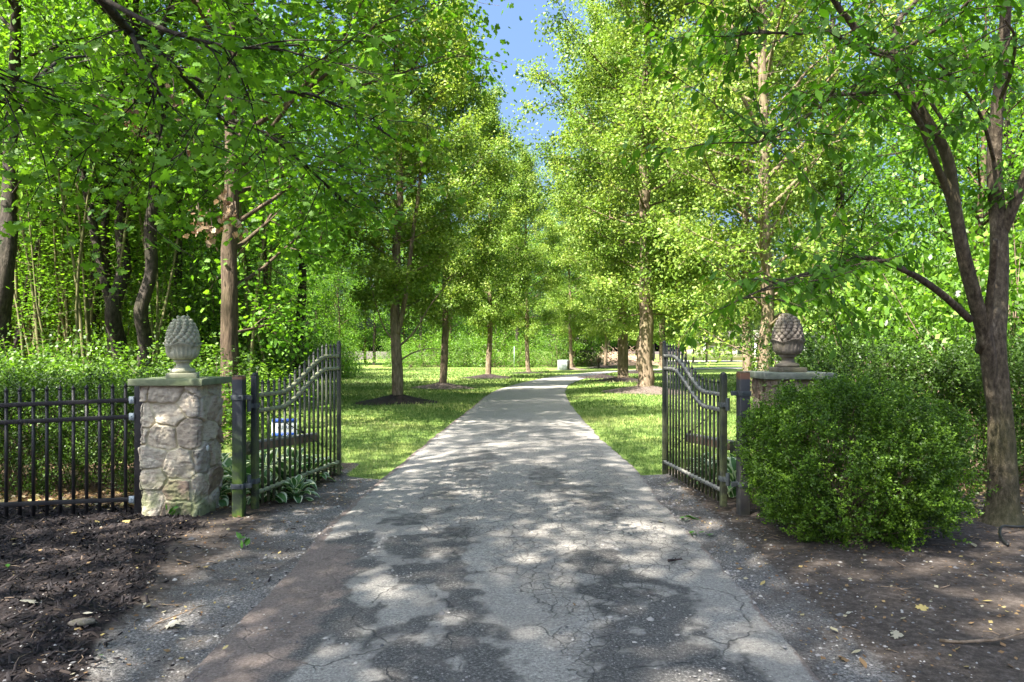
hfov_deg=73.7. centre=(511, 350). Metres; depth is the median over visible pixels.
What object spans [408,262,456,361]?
lawn edge tree
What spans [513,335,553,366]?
wild shrub
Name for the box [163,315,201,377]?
pine cone finial
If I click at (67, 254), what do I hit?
woodland tree
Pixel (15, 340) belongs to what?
woodland tree
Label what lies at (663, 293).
avenue tree
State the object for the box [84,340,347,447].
wild shrub
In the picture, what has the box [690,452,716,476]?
hosta plant
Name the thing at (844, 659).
fallen leaf
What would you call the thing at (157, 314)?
sapling
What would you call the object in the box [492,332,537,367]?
wild shrub
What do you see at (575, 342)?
lawn edge tree
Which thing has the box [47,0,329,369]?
woodland tree
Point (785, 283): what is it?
house side tree
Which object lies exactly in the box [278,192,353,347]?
lawn edge tree
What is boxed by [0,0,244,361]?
woodland tree
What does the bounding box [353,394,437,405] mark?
mulch mound
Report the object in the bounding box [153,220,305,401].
wild shrub
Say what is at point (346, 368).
wild shrub
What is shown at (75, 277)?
sapling
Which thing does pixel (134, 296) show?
wild shrub
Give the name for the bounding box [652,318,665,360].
avenue tree
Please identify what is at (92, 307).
sapling
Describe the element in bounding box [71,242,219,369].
wild shrub
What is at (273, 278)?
lawn edge tree
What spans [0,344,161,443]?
wild shrub
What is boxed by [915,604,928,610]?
fallen leaf
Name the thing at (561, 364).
door
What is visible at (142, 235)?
sapling
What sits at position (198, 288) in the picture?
wild shrub
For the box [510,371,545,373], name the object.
mulch mound
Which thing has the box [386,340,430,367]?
wild shrub
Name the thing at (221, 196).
withered leaf cluster
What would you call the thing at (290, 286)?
lawn edge tree
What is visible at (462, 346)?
wild shrub
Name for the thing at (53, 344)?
wild shrub
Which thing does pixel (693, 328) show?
avenue tree
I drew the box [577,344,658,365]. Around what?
brush pile
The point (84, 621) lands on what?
loose stone
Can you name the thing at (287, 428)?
yard sign
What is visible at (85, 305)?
sapling
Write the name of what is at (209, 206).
woodland tree
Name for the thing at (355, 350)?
wild shrub
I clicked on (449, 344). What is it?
wild shrub
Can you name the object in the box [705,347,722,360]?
wild shrub
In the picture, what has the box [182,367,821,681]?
driveway
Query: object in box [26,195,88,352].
sapling
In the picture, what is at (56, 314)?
sapling
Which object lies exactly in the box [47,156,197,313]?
woodland tree
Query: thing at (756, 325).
avenue tree
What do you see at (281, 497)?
hosta plant
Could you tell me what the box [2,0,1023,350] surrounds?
sky
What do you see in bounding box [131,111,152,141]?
withered leaf cluster
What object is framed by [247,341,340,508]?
iron gate
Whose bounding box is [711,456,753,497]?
hosta plant
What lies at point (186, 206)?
woodland tree
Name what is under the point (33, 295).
sapling
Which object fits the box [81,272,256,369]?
wild shrub
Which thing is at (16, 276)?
sapling
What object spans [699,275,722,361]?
avenue tree
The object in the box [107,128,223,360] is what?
sapling
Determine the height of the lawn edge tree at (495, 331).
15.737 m
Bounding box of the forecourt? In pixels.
[671,360,776,361]
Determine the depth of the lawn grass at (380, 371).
17.96 m
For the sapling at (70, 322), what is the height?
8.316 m
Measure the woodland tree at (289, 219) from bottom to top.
15.414 m
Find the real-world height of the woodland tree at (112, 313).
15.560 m
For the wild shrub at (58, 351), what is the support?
on the ground at (992, 665)
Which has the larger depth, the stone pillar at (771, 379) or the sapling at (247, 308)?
the sapling at (247, 308)
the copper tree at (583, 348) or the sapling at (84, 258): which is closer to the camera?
the sapling at (84, 258)
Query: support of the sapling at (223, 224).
on the ground at (992, 665)
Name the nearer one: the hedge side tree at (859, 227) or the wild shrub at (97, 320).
the wild shrub at (97, 320)
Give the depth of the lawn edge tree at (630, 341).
92.46 m
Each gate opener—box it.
[246,433,316,454]
[690,433,735,453]
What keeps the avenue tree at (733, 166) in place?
on the ground at (992, 665)
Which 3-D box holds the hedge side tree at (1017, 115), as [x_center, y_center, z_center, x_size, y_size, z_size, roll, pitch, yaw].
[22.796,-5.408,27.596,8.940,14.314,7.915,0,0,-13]
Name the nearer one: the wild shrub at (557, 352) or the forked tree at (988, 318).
the forked tree at (988, 318)
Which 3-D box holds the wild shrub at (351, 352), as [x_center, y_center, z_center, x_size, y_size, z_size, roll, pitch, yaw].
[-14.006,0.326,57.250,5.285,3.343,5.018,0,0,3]
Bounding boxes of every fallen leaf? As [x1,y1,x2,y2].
[19,599,37,603]
[165,620,180,628]
[838,655,848,661]
[859,657,866,667]
[890,630,903,638]
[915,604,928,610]
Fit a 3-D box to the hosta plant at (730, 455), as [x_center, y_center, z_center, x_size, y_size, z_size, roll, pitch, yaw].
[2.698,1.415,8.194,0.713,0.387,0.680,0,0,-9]
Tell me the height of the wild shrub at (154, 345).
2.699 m
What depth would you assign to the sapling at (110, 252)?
18.45 m
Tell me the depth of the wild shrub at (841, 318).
14.13 m
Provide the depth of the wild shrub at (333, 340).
42.80 m
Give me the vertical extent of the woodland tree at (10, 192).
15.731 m
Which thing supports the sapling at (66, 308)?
on the ground at (992, 665)
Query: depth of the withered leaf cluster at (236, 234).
9.51 m
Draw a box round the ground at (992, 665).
[0,351,1023,681]
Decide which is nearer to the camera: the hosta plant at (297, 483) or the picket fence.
the picket fence
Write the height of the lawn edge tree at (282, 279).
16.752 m
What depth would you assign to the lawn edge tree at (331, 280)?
75.98 m
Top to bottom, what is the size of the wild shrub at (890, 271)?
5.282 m
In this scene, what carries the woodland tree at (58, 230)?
on the ground at (992, 665)
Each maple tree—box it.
[0,0,466,293]
[96,0,526,434]
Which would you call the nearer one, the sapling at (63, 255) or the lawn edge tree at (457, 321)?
the sapling at (63, 255)
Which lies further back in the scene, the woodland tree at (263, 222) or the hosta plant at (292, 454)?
the woodland tree at (263, 222)
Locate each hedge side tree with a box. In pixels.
[713,0,1018,345]
[791,97,915,334]
[794,147,905,344]
[801,88,945,338]
[819,13,1023,328]
[835,0,1023,339]
[878,0,1023,302]
[906,212,972,284]
[918,213,972,282]
[965,30,1023,245]
[968,72,1023,269]
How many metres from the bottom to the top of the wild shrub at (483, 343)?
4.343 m
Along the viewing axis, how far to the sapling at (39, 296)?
18.65 m
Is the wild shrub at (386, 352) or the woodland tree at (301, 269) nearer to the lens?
the woodland tree at (301, 269)
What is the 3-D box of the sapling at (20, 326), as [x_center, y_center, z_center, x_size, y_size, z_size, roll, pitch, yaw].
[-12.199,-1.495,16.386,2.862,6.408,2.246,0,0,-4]
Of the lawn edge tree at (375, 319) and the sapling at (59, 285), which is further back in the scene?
the lawn edge tree at (375, 319)
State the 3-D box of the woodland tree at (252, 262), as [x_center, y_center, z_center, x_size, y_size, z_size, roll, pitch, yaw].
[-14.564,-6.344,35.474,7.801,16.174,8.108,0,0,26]
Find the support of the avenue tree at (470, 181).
on the ground at (992, 665)
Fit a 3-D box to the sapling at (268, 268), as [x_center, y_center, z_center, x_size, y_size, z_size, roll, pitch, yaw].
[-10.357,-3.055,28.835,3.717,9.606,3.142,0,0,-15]
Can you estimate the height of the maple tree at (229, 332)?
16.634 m
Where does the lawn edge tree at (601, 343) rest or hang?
on the ground at (992, 665)
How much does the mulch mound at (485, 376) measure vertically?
0.310 m
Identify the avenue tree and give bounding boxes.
[284,0,495,394]
[352,0,528,382]
[440,81,548,373]
[487,135,572,371]
[505,0,806,386]
[519,0,715,377]
[536,176,591,366]
[571,88,707,370]
[571,235,616,364]
[603,0,944,370]
[609,147,713,368]
[628,322,658,355]
[638,0,863,395]
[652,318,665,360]
[674,295,700,357]
[691,300,710,361]
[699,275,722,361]
[708,280,736,361]
[720,273,741,360]
[737,301,760,344]
[755,300,777,336]
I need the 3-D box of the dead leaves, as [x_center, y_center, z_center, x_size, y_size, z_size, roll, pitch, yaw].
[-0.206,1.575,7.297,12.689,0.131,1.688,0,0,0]
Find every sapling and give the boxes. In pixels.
[0,18,134,370]
[0,30,65,357]
[0,111,66,371]
[1,113,81,361]
[1,143,79,363]
[6,53,148,360]
[10,237,53,353]
[12,212,60,365]
[12,221,51,328]
[14,157,77,343]
[17,129,115,354]
[17,182,87,360]
[18,161,52,368]
[18,166,87,348]
[20,67,102,368]
[21,138,100,364]
[22,181,87,356]
[22,241,70,358]
[25,80,127,365]
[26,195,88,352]
[29,75,134,363]
[35,204,80,354]
[45,213,83,351]
[52,156,141,334]
[58,166,141,328]
[61,195,153,325]
[70,60,189,324]
[73,8,206,362]
[92,226,158,329]
[98,185,161,344]
[99,132,196,363]
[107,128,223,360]
[130,216,208,332]
[180,134,270,335]
[184,139,297,406]
[195,92,294,371]
[197,103,312,412]
[246,204,292,384]
[249,121,301,398]
[257,248,296,322]
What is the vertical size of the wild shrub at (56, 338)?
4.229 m
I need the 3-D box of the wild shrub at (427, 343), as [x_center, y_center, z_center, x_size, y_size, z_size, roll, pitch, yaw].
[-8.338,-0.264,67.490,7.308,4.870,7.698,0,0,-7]
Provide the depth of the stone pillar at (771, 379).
6.72 m
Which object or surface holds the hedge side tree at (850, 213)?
on the ground at (992, 665)
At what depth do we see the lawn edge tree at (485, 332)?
84.36 m
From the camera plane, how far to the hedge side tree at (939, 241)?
46.33 m
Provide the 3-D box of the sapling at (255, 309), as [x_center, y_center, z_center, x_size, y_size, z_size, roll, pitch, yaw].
[-6.114,-2.686,17.190,2.898,8.846,3.037,0,0,-1]
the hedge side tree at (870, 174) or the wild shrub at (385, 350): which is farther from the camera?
the wild shrub at (385, 350)
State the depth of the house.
115.62 m
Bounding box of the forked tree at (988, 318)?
[613,0,1023,528]
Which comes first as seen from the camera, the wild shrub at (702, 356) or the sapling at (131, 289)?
the sapling at (131, 289)
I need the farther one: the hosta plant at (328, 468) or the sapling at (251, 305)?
the sapling at (251, 305)
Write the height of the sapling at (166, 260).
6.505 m
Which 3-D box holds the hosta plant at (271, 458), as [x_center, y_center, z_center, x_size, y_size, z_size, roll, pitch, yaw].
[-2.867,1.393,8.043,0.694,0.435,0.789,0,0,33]
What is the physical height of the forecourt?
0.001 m
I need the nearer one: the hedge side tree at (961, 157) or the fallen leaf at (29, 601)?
the fallen leaf at (29, 601)
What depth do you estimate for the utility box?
57.13 m
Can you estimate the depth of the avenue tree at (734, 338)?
103.81 m
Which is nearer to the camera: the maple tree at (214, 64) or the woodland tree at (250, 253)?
the maple tree at (214, 64)
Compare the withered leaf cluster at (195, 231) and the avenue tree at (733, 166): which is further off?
the avenue tree at (733, 166)
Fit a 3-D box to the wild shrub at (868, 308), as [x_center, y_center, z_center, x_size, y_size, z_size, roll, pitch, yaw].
[8.115,-0.525,15.148,5.650,5.544,5.364,0,0,-40]
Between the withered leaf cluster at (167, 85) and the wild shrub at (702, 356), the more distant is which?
the wild shrub at (702, 356)
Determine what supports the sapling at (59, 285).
on the ground at (992, 665)
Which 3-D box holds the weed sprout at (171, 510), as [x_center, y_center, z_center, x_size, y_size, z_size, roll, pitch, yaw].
[-3.203,1.490,6.443,0.115,0.137,0.082,0,0,-21]
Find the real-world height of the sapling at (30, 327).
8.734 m
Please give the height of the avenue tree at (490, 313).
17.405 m
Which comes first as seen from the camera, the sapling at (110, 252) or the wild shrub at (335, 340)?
the sapling at (110, 252)
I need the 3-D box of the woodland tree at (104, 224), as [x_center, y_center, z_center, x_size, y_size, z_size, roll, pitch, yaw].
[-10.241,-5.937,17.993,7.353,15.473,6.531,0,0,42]
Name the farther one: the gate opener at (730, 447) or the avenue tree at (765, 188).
the avenue tree at (765, 188)
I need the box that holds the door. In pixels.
[558,361,566,368]
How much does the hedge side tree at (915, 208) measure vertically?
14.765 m
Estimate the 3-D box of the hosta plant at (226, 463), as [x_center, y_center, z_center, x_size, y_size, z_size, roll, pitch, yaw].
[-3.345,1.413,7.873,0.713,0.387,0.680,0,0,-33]
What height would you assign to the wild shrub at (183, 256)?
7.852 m
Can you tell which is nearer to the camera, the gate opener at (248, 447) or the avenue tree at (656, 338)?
the gate opener at (248, 447)
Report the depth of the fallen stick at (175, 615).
4.09 m
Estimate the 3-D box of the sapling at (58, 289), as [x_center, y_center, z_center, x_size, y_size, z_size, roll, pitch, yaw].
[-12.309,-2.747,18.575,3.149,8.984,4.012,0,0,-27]
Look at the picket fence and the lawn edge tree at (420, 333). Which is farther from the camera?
the lawn edge tree at (420, 333)
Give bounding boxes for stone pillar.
[128,376,231,516]
[749,371,836,510]
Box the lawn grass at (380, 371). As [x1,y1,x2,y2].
[1,368,1023,483]
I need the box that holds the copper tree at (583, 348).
[545,291,598,357]
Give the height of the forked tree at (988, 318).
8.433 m
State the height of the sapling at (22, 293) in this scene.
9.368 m
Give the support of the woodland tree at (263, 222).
on the ground at (992, 665)
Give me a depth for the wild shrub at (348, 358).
41.58 m
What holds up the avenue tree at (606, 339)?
on the ground at (992, 665)
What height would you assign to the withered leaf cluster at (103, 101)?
0.585 m
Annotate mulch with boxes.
[0,503,337,681]
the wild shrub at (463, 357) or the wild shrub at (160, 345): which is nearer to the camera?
the wild shrub at (160, 345)
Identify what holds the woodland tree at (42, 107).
on the ground at (992, 665)
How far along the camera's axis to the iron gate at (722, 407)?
7.67 m
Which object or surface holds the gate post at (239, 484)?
on the ground at (992, 665)
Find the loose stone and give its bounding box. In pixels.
[67,618,96,626]
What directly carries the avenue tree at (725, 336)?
on the ground at (992, 665)
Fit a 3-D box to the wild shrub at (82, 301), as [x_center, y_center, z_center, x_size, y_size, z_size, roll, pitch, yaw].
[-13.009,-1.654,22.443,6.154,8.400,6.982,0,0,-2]
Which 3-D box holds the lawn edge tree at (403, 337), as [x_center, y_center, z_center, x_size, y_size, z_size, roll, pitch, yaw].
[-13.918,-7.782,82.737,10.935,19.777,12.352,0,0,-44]
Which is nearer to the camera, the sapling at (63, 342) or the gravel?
the gravel
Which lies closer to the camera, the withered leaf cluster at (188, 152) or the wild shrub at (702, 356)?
the withered leaf cluster at (188, 152)
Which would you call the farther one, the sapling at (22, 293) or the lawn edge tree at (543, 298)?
the lawn edge tree at (543, 298)
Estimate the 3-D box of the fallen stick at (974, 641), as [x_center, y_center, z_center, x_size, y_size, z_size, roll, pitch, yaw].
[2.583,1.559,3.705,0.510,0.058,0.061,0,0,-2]
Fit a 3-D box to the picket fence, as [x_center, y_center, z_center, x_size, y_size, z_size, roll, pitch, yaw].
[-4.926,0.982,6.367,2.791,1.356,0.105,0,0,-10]
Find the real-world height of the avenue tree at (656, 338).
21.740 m
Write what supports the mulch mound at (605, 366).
on the ground at (992, 665)
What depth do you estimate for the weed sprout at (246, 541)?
5.51 m
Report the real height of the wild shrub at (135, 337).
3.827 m
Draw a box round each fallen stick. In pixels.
[155,605,200,623]
[667,558,681,561]
[939,632,1023,643]
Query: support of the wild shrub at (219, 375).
on the ground at (992, 665)
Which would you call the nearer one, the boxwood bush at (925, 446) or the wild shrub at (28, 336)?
the boxwood bush at (925, 446)
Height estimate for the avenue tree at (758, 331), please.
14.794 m
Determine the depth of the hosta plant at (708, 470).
7.94 m
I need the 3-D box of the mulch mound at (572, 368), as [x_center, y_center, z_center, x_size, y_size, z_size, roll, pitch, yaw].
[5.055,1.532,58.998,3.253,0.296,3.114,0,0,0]
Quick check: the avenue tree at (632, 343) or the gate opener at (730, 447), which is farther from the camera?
the avenue tree at (632, 343)
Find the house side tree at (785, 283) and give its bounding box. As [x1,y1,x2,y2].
[778,242,810,332]
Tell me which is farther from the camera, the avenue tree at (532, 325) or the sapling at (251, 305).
the avenue tree at (532, 325)
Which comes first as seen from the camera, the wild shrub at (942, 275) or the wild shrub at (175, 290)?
the wild shrub at (942, 275)
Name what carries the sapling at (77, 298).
on the ground at (992, 665)
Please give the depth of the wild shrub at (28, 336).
23.63 m
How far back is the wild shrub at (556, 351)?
66.47 m
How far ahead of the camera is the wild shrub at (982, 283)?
13.35 m
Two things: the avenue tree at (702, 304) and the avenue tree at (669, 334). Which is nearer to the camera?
the avenue tree at (669, 334)
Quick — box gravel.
[2,471,1023,681]
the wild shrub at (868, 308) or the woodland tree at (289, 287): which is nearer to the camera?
the wild shrub at (868, 308)
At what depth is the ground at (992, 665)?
4.83 m
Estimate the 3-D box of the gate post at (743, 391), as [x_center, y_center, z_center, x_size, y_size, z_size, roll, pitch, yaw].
[2.224,0.951,6.651,0.180,1.499,0.132,0,0,-4]
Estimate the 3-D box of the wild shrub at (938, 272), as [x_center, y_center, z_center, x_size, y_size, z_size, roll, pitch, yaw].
[8.664,-0.168,14.620,5.319,4.621,5.050,0,0,42]
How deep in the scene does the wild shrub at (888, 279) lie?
14.31 m
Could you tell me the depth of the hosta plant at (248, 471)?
7.41 m
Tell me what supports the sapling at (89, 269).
on the ground at (992, 665)
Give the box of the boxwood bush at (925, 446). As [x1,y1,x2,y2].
[726,365,998,551]
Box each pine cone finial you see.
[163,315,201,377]
[769,313,806,371]
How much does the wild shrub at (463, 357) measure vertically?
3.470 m
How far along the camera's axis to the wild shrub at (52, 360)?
10.62 m
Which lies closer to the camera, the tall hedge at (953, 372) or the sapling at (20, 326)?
the tall hedge at (953, 372)
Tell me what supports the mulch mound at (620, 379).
on the ground at (992, 665)
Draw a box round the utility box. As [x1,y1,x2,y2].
[558,360,569,369]
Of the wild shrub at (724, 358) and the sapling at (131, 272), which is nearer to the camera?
the sapling at (131, 272)
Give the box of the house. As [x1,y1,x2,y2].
[683,330,832,359]
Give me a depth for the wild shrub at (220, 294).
25.80 m
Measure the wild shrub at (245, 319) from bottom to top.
5.292 m
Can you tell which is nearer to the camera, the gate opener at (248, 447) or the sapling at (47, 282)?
the gate opener at (248, 447)
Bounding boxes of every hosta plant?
[218,475,231,506]
[219,463,266,497]
[221,452,231,461]
[222,457,249,484]
[246,448,293,481]
[246,449,282,465]
[246,469,291,503]
[260,461,316,496]
[272,474,319,502]
[276,446,320,480]
[288,456,336,486]
[316,456,342,472]
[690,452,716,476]
[690,458,729,490]
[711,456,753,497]
[719,454,735,487]
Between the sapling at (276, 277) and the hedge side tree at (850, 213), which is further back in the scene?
the hedge side tree at (850, 213)
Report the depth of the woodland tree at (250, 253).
42.00 m
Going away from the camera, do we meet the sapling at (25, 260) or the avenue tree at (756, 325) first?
the sapling at (25, 260)
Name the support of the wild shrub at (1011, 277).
on the ground at (992, 665)
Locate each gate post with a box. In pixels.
[231,375,251,516]
[731,371,750,515]
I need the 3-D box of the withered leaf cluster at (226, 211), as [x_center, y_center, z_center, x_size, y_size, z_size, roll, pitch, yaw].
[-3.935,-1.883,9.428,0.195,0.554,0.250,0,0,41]
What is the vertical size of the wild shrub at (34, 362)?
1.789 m
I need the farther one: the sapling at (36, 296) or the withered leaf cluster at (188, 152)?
the sapling at (36, 296)
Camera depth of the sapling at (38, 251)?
18.61 m
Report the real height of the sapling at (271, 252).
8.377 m
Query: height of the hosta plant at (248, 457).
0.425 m
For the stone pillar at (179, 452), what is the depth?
6.46 m
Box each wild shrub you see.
[0,320,125,437]
[0,323,136,452]
[0,341,122,426]
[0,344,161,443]
[0,353,157,465]
[2,328,163,422]
[12,309,65,358]
[15,219,217,362]
[19,299,136,361]
[28,242,263,367]
[60,234,256,375]
[65,322,170,411]
[65,361,171,426]
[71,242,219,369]
[79,343,328,440]
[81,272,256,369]
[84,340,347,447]
[91,315,261,384]
[99,210,315,390]
[101,344,196,413]
[104,304,245,365]
[108,351,297,426]
[109,353,286,436]
[126,234,258,344]
[132,240,324,403]
[137,256,328,402]
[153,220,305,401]
[188,253,283,386]
[259,312,317,366]
[260,324,316,377]
[272,311,363,378]
[288,335,346,375]
[291,317,374,377]
[294,324,355,375]
[308,333,374,376]
[327,329,372,368]
[335,335,373,368]
[368,335,418,367]
[369,335,417,366]
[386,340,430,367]
[400,326,460,367]
[416,331,466,366]
[420,330,469,365]
[433,329,486,367]
[449,339,478,366]
[454,328,509,367]
[456,322,532,367]
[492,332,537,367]
[497,334,549,367]
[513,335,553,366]
[521,321,586,367]
[538,328,599,365]
[538,334,582,365]
[568,338,603,365]
[575,335,617,366]
[687,348,702,359]
[694,348,712,360]
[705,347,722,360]
[716,347,735,359]
[752,195,988,410]
[764,256,1016,424]
[770,222,1023,430]
[797,243,985,425]
[800,162,1023,448]
[808,228,1017,420]
[827,162,1023,448]
[859,228,1023,441]
[876,185,1023,430]
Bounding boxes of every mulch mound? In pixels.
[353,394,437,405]
[411,382,473,389]
[462,374,510,378]
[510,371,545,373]
[554,367,588,369]
[578,374,616,378]
[585,365,617,367]
[590,377,637,382]
[600,386,683,394]
[615,370,661,373]
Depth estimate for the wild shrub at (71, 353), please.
13.95 m
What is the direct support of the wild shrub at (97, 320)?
on the ground at (992, 665)
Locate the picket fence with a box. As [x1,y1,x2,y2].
[0,382,142,516]
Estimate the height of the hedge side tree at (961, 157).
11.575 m
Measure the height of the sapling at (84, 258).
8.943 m
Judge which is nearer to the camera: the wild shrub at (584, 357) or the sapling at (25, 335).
the sapling at (25, 335)
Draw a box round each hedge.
[0,349,231,497]
[732,307,1023,486]
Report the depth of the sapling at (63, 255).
19.15 m
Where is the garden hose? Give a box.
[998,525,1023,545]
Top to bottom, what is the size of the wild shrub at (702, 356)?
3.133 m
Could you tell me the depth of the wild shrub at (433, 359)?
67.15 m
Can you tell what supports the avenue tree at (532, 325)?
on the ground at (992, 665)
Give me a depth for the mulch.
4.82 m
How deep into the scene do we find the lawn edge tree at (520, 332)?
84.13 m
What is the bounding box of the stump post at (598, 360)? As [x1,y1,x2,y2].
[596,358,600,367]
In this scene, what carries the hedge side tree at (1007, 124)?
on the ground at (992, 665)
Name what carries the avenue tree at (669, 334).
on the ground at (992, 665)
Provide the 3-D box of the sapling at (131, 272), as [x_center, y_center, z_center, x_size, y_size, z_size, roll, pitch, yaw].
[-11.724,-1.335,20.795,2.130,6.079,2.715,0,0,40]
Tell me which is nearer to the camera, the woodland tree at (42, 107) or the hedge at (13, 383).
the hedge at (13, 383)
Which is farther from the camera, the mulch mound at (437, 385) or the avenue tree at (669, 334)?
the avenue tree at (669, 334)
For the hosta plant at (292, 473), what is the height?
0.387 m
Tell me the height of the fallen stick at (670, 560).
0.025 m
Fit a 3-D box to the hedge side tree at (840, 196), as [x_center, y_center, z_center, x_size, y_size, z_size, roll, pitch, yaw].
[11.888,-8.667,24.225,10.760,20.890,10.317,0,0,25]
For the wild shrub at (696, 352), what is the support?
on the ground at (992, 665)
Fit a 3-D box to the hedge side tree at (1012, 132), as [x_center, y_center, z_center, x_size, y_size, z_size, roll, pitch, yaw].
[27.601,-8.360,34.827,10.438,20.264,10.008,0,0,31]
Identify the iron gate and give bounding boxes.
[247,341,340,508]
[662,341,729,506]
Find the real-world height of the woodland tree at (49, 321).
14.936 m
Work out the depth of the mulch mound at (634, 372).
49.09 m
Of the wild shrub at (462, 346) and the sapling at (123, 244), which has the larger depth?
the wild shrub at (462, 346)
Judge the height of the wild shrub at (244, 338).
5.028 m
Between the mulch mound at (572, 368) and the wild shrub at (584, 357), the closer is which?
the mulch mound at (572, 368)
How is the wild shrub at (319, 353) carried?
on the ground at (992, 665)
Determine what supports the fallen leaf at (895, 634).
on the ground at (992, 665)
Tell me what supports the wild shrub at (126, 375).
on the ground at (992, 665)
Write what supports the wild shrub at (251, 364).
on the ground at (992, 665)
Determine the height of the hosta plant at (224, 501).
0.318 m
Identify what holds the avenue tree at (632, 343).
on the ground at (992, 665)
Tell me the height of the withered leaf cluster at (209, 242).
0.571 m
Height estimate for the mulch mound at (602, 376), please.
0.283 m
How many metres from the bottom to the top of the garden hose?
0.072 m
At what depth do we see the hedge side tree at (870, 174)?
32.17 m
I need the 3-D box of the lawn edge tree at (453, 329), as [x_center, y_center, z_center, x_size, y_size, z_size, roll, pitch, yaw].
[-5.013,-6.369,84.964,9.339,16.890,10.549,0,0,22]
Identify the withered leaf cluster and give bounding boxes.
[93,84,114,123]
[124,99,143,136]
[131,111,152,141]
[165,78,183,120]
[183,203,208,238]
[187,138,202,170]
[199,210,221,250]
[214,180,235,220]
[215,195,231,232]
[221,202,248,240]
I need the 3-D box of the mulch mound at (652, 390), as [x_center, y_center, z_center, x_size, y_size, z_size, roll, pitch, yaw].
[5.048,1.460,26.237,3.621,0.354,3.418,0,0,0]
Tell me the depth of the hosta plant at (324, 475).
8.18 m
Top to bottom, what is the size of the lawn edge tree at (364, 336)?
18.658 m
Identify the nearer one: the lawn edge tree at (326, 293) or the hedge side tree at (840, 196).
the hedge side tree at (840, 196)
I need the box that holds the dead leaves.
[0,483,1023,517]
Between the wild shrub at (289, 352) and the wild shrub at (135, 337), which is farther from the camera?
the wild shrub at (289, 352)
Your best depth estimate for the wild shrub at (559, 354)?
72.76 m
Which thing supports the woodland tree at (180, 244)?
on the ground at (992, 665)
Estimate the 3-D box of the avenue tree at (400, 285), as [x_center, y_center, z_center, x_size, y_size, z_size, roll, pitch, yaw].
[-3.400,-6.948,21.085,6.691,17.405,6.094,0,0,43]
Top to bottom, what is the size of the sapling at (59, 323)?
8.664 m
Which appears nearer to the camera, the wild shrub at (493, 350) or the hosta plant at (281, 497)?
the hosta plant at (281, 497)
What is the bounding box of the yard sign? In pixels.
[272,419,296,446]
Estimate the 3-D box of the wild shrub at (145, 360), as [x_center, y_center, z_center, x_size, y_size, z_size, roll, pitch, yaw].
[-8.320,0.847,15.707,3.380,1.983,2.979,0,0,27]
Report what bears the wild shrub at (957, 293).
on the ground at (992, 665)
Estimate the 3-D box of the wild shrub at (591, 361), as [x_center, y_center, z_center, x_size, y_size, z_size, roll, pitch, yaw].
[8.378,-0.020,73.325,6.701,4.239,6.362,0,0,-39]
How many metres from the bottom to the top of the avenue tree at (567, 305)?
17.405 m
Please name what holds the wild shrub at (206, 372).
on the ground at (992, 665)
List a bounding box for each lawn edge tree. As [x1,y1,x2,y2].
[246,232,293,335]
[254,241,295,304]
[275,261,310,334]
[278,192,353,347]
[286,243,342,342]
[297,235,382,346]
[306,241,368,348]
[326,224,390,362]
[340,212,405,364]
[363,220,438,356]
[379,188,452,364]
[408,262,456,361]
[417,248,479,364]
[441,275,494,363]
[464,251,528,353]
[468,222,537,363]
[477,251,518,365]
[479,153,557,364]
[521,215,588,344]
[542,243,598,366]
[565,270,617,350]
[604,337,635,348]
[655,267,719,364]
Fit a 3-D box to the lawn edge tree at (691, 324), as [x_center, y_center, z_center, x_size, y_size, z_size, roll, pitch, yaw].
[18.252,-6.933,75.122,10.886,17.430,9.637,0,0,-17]
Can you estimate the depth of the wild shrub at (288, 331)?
39.98 m
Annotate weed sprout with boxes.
[165,504,178,514]
[236,532,249,547]
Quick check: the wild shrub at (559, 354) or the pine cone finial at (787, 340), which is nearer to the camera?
the pine cone finial at (787, 340)
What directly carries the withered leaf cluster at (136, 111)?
hanging from the maple tree at (229, 332)
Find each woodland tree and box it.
[0,0,95,270]
[0,0,154,375]
[0,0,175,369]
[0,0,202,359]
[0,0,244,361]
[0,0,261,369]
[0,0,280,376]
[0,1,103,367]
[12,6,260,333]
[26,2,148,333]
[40,0,297,371]
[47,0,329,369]
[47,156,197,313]
[134,89,220,286]
[164,0,344,384]
[168,5,332,355]
[177,86,314,308]
[183,165,297,320]
[214,24,369,382]
[237,118,330,328]
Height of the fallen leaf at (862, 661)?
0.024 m
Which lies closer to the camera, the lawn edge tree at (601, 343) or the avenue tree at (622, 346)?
the avenue tree at (622, 346)
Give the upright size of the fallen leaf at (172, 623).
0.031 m
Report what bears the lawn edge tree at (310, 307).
on the ground at (992, 665)
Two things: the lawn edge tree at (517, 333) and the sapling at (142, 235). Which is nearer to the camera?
the sapling at (142, 235)
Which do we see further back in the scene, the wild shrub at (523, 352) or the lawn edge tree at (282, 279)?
the lawn edge tree at (282, 279)
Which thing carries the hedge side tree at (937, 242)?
on the ground at (992, 665)
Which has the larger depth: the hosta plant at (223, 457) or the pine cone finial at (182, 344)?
the hosta plant at (223, 457)
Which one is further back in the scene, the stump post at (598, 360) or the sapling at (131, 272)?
the stump post at (598, 360)

